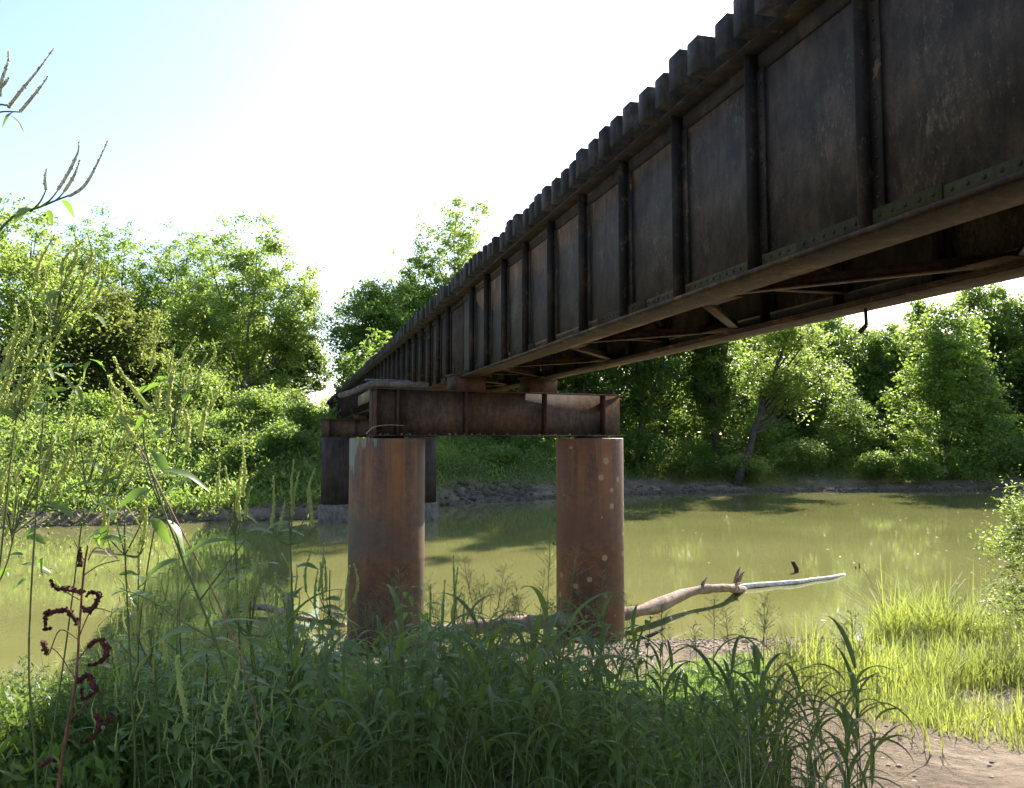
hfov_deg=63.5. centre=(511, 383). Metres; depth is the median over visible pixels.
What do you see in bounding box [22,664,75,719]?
feathery weed
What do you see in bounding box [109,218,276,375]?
shade tree
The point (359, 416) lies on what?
bearing block
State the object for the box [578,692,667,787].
seeding grass plant
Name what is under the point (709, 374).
shade tree
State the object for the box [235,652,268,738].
feathery weed
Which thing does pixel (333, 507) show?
steel column
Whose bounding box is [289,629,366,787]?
broadleaf weed
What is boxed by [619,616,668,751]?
broadleaf weed
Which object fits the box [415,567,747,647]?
fallen log
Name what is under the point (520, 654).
seeding grass plant
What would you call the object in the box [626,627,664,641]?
driftwood branch
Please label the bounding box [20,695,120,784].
feathery weed
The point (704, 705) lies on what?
seeding grass plant
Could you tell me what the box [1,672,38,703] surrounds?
feathery weed
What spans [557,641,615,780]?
broadleaf weed
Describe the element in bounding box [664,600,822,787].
seeding grass plant
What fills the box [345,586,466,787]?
seeding grass plant
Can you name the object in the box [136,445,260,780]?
weed stalk
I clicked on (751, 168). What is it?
bridge span
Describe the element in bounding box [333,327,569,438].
understory
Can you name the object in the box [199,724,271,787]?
feathery weed
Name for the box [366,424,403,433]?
twig
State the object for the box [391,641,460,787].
broadleaf weed
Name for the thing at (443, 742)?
broadleaf weed
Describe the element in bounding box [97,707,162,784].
feathery weed
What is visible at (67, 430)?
bush
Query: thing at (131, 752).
feathery weed
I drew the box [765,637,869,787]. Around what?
seeding grass plant
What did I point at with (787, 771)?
seeding grass plant
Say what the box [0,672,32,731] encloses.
feathery weed
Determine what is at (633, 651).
seeding grass plant
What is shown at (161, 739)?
feathery weed
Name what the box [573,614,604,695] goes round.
broadleaf weed
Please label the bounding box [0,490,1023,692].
water
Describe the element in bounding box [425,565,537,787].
seeding grass plant
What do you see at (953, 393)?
pyramid tree
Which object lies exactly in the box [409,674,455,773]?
broadleaf weed
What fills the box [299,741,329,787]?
broadleaf weed
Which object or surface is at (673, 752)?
undergrowth
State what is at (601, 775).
broadleaf weed
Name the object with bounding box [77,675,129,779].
feathery weed
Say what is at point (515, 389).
shade tree
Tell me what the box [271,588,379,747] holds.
seeding grass plant
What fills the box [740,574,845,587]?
floating log
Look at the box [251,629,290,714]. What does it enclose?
broadleaf weed
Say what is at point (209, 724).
broadleaf weed
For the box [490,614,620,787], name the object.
seeding grass plant
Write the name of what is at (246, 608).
ragweed
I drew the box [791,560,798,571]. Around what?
stump
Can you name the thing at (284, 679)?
broadleaf weed
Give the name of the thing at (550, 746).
seeding grass plant
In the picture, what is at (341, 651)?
broadleaf weed
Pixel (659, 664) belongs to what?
seeding grass plant
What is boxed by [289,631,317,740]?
pigweed plant
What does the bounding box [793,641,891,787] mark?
seeding grass plant
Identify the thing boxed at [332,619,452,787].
seeding grass plant
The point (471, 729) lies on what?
broadleaf weed
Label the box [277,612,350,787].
broadleaf weed
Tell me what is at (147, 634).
broadleaf weed
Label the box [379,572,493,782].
seeding grass plant
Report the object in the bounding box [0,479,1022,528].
rocks
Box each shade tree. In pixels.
[0,190,109,415]
[15,202,195,386]
[46,281,178,407]
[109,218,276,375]
[318,273,426,393]
[370,263,452,336]
[379,192,495,308]
[497,366,596,442]
[540,149,627,437]
[604,350,696,469]
[618,353,700,458]
[670,338,747,468]
[729,323,838,446]
[795,316,884,436]
[837,318,921,439]
[896,298,947,409]
[915,282,1023,451]
[984,286,1023,444]
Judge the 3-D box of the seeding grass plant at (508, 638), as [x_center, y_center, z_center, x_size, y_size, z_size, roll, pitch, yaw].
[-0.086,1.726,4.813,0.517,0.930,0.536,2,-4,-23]
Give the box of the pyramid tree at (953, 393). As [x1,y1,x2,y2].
[872,294,1023,482]
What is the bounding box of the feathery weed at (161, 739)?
[144,703,188,787]
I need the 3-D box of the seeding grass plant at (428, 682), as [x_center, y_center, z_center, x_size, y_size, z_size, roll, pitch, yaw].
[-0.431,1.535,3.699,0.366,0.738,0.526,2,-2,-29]
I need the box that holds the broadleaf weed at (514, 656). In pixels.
[512,637,542,701]
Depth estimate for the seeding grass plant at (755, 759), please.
3.62 m
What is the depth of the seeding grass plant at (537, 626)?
4.00 m
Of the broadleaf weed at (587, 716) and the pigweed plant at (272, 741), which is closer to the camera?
the pigweed plant at (272, 741)
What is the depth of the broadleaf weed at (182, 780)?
3.31 m
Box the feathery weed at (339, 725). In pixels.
[322,683,421,787]
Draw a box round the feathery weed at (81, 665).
[51,655,97,706]
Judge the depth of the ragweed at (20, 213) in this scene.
2.44 m
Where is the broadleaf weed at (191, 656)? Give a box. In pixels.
[175,632,208,691]
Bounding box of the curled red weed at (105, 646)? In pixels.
[38,540,123,787]
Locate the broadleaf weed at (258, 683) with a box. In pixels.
[242,639,293,761]
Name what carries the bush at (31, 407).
on the ground at (962, 762)
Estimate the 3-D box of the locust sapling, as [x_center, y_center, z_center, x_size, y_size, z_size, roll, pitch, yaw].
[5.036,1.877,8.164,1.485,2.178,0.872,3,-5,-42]
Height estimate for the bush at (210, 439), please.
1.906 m
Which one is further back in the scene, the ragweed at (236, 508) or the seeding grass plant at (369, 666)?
the seeding grass plant at (369, 666)
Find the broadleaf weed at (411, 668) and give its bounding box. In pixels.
[382,654,423,773]
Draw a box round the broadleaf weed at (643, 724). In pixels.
[605,678,655,787]
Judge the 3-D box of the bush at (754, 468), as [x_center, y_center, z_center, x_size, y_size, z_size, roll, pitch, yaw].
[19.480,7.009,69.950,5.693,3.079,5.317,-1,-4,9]
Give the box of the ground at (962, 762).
[0,416,1023,787]
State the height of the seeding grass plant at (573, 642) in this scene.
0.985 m
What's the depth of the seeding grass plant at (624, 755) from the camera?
3.46 m
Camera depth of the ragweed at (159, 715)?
3.32 m
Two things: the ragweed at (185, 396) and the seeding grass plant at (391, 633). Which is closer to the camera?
the ragweed at (185, 396)
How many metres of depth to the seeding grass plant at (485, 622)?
6.33 m
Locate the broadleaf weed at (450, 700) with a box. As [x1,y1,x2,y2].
[414,627,472,777]
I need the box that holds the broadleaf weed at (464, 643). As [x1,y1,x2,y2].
[455,622,481,706]
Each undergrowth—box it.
[0,674,125,787]
[79,647,772,787]
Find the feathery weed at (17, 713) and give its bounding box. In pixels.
[0,704,24,764]
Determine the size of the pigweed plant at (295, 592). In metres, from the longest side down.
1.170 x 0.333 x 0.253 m
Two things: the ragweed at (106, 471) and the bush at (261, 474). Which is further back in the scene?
the bush at (261, 474)
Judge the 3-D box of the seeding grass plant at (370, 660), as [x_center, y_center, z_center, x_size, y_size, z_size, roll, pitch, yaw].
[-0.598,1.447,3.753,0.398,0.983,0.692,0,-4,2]
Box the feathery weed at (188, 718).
[142,691,206,774]
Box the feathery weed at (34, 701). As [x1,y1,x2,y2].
[0,678,54,771]
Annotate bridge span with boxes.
[327,374,368,418]
[355,281,539,413]
[451,0,1023,379]
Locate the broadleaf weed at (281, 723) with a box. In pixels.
[274,706,320,787]
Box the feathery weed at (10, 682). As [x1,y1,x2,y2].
[0,676,22,733]
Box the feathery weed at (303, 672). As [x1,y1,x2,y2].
[252,669,309,764]
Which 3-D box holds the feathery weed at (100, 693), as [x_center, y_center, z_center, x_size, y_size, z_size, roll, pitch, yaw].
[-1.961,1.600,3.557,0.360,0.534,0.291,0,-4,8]
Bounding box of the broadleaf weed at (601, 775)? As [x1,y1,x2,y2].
[584,685,629,787]
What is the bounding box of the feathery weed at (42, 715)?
[27,692,88,739]
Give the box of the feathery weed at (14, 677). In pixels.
[2,667,51,700]
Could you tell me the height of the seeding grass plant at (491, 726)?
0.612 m
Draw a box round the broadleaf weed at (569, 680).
[546,599,575,681]
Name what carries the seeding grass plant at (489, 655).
on the ground at (962, 762)
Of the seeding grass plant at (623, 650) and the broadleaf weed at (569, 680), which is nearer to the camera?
the seeding grass plant at (623, 650)
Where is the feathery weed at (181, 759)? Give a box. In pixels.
[154,725,205,787]
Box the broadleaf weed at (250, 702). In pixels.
[240,651,294,787]
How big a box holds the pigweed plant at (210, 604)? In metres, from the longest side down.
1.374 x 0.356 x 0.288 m
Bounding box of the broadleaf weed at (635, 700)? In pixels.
[604,693,649,787]
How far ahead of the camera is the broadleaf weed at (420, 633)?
4.78 m
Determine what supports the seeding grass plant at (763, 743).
on the ground at (962, 762)
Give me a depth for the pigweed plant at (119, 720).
3.75 m
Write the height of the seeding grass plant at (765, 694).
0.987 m
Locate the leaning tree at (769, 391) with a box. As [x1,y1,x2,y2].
[727,321,861,485]
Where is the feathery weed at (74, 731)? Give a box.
[37,671,119,787]
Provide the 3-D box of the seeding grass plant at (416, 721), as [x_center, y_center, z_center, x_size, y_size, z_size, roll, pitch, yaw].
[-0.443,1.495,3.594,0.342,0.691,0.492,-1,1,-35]
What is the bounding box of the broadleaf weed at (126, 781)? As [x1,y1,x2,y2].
[115,660,162,786]
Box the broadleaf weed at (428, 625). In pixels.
[408,614,439,654]
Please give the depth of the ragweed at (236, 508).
3.65 m
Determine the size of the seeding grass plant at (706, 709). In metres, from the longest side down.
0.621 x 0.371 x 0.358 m
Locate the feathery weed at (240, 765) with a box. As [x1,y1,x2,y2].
[227,741,271,787]
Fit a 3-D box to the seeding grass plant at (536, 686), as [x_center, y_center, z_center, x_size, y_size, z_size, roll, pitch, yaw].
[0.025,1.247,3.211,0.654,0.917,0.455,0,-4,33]
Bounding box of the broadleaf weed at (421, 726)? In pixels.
[404,682,442,773]
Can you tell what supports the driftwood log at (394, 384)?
on the cap beam at (427, 412)
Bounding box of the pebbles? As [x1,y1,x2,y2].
[595,636,1007,786]
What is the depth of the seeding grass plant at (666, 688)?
4.31 m
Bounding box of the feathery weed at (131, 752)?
[125,722,216,787]
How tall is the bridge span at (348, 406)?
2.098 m
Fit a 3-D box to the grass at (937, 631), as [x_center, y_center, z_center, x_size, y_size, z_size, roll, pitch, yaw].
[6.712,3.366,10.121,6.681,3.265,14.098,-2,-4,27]
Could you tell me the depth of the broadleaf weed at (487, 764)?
3.46 m
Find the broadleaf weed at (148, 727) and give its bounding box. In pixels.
[123,682,173,787]
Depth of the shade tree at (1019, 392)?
82.75 m
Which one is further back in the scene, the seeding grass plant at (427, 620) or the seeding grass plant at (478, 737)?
the seeding grass plant at (427, 620)
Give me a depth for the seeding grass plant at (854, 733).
3.93 m
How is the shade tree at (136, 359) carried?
on the ground at (962, 762)
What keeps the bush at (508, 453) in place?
on the ground at (962, 762)
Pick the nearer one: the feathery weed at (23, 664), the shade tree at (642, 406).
the feathery weed at (23, 664)
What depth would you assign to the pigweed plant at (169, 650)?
4.04 m
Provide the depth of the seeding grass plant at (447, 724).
3.49 m
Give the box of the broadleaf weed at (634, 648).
[603,636,639,729]
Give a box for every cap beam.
[321,419,436,436]
[367,387,625,435]
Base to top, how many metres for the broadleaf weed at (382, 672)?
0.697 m
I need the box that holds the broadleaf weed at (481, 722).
[464,661,501,783]
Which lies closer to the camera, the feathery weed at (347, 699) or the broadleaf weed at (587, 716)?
the feathery weed at (347, 699)
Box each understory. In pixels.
[18,340,304,416]
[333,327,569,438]
[560,360,1023,455]
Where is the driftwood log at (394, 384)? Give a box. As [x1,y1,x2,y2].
[338,380,428,397]
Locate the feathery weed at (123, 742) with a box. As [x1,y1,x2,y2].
[69,715,132,780]
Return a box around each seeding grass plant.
[201,616,368,787]
[217,570,381,787]
[236,575,365,787]
[268,658,349,784]
[269,650,391,787]
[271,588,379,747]
[272,613,364,733]
[289,603,422,787]
[300,610,338,711]
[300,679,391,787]
[308,658,376,765]
[320,609,423,787]
[322,599,420,787]
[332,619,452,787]
[337,583,418,746]
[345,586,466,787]
[346,602,378,669]
[347,567,455,777]
[347,647,396,725]
[348,604,419,696]
[351,664,382,743]
[354,605,385,677]
[358,650,423,784]
[365,620,418,726]
[367,590,395,707]
[369,581,435,787]
[369,639,446,783]
[372,656,425,780]
[374,622,489,781]
[374,660,445,783]
[376,612,406,676]
[376,642,481,787]
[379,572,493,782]
[382,579,544,787]
[385,607,540,787]
[386,585,522,787]
[394,602,419,669]
[395,609,443,663]
[398,598,475,723]
[413,601,439,658]
[416,574,525,783]
[417,630,500,787]
[419,623,475,724]
[423,646,500,787]
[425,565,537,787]
[425,636,517,786]
[425,650,484,771]
[429,577,562,787]
[430,594,587,787]
[431,597,447,657]
[432,568,502,648]
[436,616,471,679]
[438,554,536,745]
[438,578,535,729]
[440,660,550,787]
[456,662,502,786]
[457,629,548,787]
[467,624,517,760]
[469,664,524,776]
[470,618,524,751]
[471,608,590,781]
[474,574,599,787]
[476,534,594,785]
[476,583,518,654]
[476,618,500,673]
[477,625,528,698]
[479,593,565,766]
[479,596,524,709]
[482,615,584,787]
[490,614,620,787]
[493,598,515,664]
[493,605,542,661]
[494,605,513,666]
[494,619,573,710]
[494,622,606,787]
[497,544,645,779]
[499,617,600,784]
[500,605,583,761]
[510,566,556,732]
[513,593,618,774]
[513,647,609,787]
[515,599,603,768]
[518,601,576,728]
[521,639,593,777]
[525,654,622,787]
[528,599,613,710]
[534,583,640,779]
[538,592,641,763]
[542,595,597,689]
[552,625,629,758]
[552,644,579,720]
[554,594,602,696]
[557,596,612,689]
[560,660,649,787]
[561,631,686,787]
[562,602,654,736]
[562,629,615,732]
[563,624,659,787]
[564,582,607,678]
[564,631,660,787]
[569,570,649,710]
[571,639,589,711]
[575,640,669,787]
[576,642,643,734]
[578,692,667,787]
[578,695,660,787]
[581,661,671,786]
[595,661,655,753]
[604,605,646,683]
[605,606,674,685]
[608,613,642,704]
[610,596,711,774]
[616,592,688,702]
[617,609,704,732]
[618,648,701,787]
[628,670,698,786]
[643,621,782,787]
[645,636,717,772]
[647,590,774,785]
[653,667,730,787]
[654,621,685,737]
[659,660,729,787]
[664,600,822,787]
[678,664,725,752]
[685,676,746,786]
[687,606,800,787]
[687,648,781,785]
[692,693,748,782]
[698,647,771,787]
[706,635,748,783]
[710,619,833,776]
[715,593,828,787]
[725,655,816,787]
[728,627,801,787]
[729,660,795,772]
[734,641,838,787]
[740,644,823,773]
[743,649,804,766]
[748,636,866,787]
[748,643,826,781]
[763,687,818,787]
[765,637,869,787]
[771,633,876,787]
[772,636,901,787]
[783,678,850,787]
[786,665,858,787]
[789,622,892,787]
[792,609,920,787]
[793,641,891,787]
[800,645,897,787]
[842,672,918,787]
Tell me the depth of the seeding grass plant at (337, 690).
3.14 m
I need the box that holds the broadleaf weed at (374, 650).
[356,638,379,685]
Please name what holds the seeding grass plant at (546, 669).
on the ground at (962, 762)
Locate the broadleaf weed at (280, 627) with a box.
[273,613,308,688]
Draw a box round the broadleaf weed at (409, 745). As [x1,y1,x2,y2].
[405,698,438,782]
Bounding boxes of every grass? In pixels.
[0,639,168,787]
[133,616,953,787]
[225,631,804,787]
[657,464,805,487]
[677,648,978,733]
[736,548,1023,755]
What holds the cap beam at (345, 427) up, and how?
on the steel column at (333, 507)
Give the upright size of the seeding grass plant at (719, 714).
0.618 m
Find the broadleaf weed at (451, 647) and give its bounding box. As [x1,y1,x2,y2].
[422,628,472,771]
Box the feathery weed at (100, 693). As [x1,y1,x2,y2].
[7,689,105,776]
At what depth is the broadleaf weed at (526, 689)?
3.55 m
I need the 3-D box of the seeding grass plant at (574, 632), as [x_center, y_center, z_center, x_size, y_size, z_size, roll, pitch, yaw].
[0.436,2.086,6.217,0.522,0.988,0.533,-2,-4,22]
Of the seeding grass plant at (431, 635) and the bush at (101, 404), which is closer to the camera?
the seeding grass plant at (431, 635)
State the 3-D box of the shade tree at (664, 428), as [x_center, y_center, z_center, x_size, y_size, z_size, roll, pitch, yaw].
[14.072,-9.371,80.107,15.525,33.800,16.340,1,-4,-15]
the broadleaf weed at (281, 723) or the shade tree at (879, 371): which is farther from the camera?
the shade tree at (879, 371)
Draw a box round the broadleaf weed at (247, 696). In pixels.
[213,656,268,784]
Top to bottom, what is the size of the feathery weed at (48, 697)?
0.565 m
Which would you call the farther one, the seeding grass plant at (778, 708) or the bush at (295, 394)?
the bush at (295, 394)
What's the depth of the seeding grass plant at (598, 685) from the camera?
3.56 m
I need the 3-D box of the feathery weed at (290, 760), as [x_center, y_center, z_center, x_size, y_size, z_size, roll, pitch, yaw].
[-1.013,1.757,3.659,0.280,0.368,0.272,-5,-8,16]
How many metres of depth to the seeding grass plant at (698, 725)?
3.69 m
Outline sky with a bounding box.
[0,0,1023,436]
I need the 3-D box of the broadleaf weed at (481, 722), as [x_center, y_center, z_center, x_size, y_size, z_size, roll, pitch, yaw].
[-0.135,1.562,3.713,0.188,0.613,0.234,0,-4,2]
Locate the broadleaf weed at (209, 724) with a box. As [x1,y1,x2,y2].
[170,663,240,787]
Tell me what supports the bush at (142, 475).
on the ground at (962, 762)
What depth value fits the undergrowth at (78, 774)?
3.34 m
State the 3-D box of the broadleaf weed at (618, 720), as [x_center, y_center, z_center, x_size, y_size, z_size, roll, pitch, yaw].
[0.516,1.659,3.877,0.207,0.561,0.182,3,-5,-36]
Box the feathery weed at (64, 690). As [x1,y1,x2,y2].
[41,671,84,742]
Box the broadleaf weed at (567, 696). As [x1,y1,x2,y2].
[511,631,583,787]
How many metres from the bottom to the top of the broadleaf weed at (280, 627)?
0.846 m
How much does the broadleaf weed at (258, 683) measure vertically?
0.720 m
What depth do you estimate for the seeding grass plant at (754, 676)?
4.17 m
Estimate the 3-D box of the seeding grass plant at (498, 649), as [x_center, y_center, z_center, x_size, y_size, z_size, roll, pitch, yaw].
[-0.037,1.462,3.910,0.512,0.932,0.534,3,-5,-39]
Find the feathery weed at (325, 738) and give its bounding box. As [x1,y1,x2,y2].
[288,702,341,784]
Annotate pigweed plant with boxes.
[55,612,114,753]
[66,579,134,759]
[79,636,152,787]
[88,603,144,775]
[101,648,135,752]
[102,565,175,719]
[104,633,158,768]
[106,500,173,787]
[113,542,192,787]
[126,621,197,787]
[137,681,171,740]
[145,551,202,787]
[148,528,211,729]
[152,614,191,735]
[154,638,201,781]
[161,704,195,787]
[174,664,224,787]
[183,590,235,787]
[184,619,220,759]
[194,513,256,746]
[204,649,263,787]
[206,609,250,787]
[206,648,233,724]
[223,579,279,783]
[244,603,286,765]
[248,670,292,787]
[257,592,287,725]
[260,553,310,779]
[267,587,324,744]
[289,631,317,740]
[290,625,329,722]
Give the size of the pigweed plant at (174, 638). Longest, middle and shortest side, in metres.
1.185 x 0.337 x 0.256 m
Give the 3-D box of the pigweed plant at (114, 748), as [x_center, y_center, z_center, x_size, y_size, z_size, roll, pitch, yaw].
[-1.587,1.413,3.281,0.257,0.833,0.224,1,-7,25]
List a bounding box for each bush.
[0,385,67,416]
[1,457,53,488]
[23,413,102,444]
[55,386,138,420]
[98,457,200,489]
[149,367,233,410]
[179,421,242,451]
[212,434,276,471]
[220,384,305,422]
[235,465,284,489]
[243,411,321,460]
[275,381,310,420]
[284,398,328,432]
[473,441,523,460]
[501,436,573,456]
[565,428,649,466]
[614,422,691,476]
[658,434,732,477]
[712,449,777,480]
[730,397,801,455]
[758,435,840,473]
[781,371,863,442]
[811,416,857,465]
[818,387,897,456]
[849,447,899,482]
[886,443,952,485]
[975,426,1023,471]
[999,442,1023,473]
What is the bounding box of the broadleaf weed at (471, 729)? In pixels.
[455,683,486,778]
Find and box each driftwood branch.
[224,604,346,627]
[365,379,410,381]
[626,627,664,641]
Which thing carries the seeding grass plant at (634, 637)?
on the ground at (962, 762)
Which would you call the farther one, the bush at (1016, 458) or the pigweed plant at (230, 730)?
the bush at (1016, 458)
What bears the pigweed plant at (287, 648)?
on the ground at (962, 762)
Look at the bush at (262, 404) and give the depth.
56.33 m
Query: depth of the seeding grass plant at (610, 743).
3.42 m
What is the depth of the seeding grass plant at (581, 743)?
3.31 m
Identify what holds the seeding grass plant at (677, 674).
on the ground at (962, 762)
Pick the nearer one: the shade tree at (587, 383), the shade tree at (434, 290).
the shade tree at (587, 383)
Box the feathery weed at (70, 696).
[58,667,113,754]
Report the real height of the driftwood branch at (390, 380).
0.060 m
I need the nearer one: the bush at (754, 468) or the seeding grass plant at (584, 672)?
the seeding grass plant at (584, 672)
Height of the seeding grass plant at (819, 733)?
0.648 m
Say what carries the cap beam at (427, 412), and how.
on the steel column at (386, 523)
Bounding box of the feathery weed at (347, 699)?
[325,671,396,786]
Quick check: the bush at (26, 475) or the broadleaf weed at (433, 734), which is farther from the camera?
the bush at (26, 475)
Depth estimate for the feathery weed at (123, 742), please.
3.77 m
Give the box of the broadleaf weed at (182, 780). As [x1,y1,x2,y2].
[144,658,216,787]
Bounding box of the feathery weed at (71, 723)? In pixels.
[28,698,82,773]
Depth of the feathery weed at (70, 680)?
3.88 m
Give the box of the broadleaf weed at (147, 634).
[132,629,184,707]
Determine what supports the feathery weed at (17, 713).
on the ground at (962, 762)
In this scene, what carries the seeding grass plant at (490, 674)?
on the ground at (962, 762)
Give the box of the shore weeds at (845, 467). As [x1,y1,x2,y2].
[436,436,1023,501]
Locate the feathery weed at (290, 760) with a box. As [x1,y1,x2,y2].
[272,735,313,787]
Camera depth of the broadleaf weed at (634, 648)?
4.55 m
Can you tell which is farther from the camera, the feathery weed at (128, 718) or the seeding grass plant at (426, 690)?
the feathery weed at (128, 718)
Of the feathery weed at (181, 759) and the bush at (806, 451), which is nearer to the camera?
the feathery weed at (181, 759)
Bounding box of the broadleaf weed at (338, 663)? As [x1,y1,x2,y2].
[326,641,351,687]
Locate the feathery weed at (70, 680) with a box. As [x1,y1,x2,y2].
[55,661,119,743]
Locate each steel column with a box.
[318,437,350,523]
[347,436,424,657]
[408,437,437,521]
[553,436,624,642]
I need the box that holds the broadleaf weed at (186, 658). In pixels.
[157,638,205,708]
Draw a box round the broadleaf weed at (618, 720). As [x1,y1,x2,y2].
[606,676,642,768]
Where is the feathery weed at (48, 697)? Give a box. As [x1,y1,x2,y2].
[2,677,92,776]
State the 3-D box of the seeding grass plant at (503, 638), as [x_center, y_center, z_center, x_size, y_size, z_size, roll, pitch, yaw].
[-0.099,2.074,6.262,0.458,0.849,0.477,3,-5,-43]
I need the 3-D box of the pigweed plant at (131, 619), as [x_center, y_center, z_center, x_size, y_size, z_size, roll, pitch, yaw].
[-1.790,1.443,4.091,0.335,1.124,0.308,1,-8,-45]
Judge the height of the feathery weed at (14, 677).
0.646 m
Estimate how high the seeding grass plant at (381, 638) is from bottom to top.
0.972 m
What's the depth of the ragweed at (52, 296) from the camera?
2.81 m
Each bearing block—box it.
[353,414,366,418]
[445,373,486,390]
[518,376,556,392]
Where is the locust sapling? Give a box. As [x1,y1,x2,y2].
[956,464,1023,645]
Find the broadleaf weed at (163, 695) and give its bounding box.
[150,665,174,752]
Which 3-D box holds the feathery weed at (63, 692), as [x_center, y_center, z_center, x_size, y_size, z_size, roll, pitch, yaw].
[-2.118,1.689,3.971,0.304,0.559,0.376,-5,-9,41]
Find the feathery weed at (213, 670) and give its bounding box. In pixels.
[160,667,215,752]
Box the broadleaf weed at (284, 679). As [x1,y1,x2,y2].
[258,621,327,787]
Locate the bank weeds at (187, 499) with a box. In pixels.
[0,403,462,524]
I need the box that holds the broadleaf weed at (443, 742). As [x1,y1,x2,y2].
[393,601,481,787]
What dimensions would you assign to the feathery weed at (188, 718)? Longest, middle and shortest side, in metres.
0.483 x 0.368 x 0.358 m
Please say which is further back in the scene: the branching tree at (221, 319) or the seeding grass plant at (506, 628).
the branching tree at (221, 319)
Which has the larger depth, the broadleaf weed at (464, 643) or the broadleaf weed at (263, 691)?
the broadleaf weed at (464, 643)
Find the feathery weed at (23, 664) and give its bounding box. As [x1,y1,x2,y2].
[8,653,33,696]
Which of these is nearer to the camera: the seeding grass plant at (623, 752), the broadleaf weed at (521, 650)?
the seeding grass plant at (623, 752)
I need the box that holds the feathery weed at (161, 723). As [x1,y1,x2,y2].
[113,668,194,779]
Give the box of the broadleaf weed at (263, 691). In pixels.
[224,673,282,787]
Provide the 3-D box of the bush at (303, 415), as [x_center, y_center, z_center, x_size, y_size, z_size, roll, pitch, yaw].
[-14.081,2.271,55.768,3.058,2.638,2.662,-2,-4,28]
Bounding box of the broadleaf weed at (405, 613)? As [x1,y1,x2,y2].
[392,585,428,664]
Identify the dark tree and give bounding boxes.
[0,299,102,402]
[86,298,207,386]
[178,300,271,397]
[254,318,336,400]
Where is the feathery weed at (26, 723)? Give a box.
[0,692,57,786]
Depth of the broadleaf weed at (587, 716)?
4.35 m
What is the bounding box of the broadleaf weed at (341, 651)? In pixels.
[328,625,358,679]
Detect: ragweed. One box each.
[0,48,54,132]
[0,140,107,230]
[0,267,104,567]
[0,416,155,641]
[1,201,163,787]
[5,342,204,787]
[81,277,272,787]
[93,479,158,787]
[107,356,263,787]
[108,589,186,787]
[200,441,272,784]
[217,552,285,787]
[259,459,318,761]
[303,543,368,766]
[421,555,477,691]
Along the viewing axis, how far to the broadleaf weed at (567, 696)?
3.34 m
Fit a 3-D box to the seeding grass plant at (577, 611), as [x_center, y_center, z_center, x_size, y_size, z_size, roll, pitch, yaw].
[0.214,1.250,3.572,0.637,1.123,0.406,1,-4,-9]
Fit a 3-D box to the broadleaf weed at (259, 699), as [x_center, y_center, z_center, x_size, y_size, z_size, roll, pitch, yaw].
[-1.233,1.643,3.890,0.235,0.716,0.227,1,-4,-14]
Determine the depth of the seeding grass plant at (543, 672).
3.51 m
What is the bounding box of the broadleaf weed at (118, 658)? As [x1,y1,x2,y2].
[103,617,141,686]
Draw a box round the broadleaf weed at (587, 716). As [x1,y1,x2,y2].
[574,688,597,757]
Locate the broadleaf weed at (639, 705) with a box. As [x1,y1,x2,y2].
[629,680,652,739]
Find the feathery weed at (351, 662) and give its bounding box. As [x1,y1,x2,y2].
[326,646,362,682]
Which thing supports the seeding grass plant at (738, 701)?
on the ground at (962, 762)
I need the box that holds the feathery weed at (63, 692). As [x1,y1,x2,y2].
[40,668,105,744]
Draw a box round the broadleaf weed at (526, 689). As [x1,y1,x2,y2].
[504,646,572,785]
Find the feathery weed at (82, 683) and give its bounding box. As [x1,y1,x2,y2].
[51,661,107,723]
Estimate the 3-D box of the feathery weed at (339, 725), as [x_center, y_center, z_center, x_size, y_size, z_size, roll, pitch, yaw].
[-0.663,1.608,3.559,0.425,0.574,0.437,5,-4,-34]
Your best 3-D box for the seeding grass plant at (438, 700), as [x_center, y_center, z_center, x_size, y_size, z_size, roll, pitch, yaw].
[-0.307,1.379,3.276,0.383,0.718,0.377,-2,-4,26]
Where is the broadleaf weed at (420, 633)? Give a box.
[404,620,435,682]
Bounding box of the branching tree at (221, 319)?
[153,207,332,416]
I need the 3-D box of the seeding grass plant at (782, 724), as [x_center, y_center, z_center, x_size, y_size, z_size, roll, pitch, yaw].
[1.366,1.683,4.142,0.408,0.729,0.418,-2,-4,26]
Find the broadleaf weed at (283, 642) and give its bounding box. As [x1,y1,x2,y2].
[267,616,310,722]
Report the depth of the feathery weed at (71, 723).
3.62 m
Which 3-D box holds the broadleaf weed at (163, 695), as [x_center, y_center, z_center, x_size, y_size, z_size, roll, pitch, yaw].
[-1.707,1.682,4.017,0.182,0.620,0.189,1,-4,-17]
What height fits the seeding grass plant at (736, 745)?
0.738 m
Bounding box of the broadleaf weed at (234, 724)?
[202,650,254,778]
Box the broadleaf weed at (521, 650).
[514,614,536,712]
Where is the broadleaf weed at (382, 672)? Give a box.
[362,650,406,770]
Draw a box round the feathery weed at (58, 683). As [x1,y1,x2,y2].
[50,673,79,701]
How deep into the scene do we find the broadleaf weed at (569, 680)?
6.20 m
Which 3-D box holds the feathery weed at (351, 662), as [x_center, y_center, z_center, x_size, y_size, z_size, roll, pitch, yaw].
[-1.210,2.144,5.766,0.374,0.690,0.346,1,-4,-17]
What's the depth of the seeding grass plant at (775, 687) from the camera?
3.79 m
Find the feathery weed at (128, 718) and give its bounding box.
[112,675,149,767]
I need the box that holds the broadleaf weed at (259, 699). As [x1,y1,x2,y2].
[222,657,268,773]
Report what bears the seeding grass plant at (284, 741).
on the ground at (962, 762)
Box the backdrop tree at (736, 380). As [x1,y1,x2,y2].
[680,343,767,440]
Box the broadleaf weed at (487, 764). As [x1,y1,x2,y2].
[471,661,523,787]

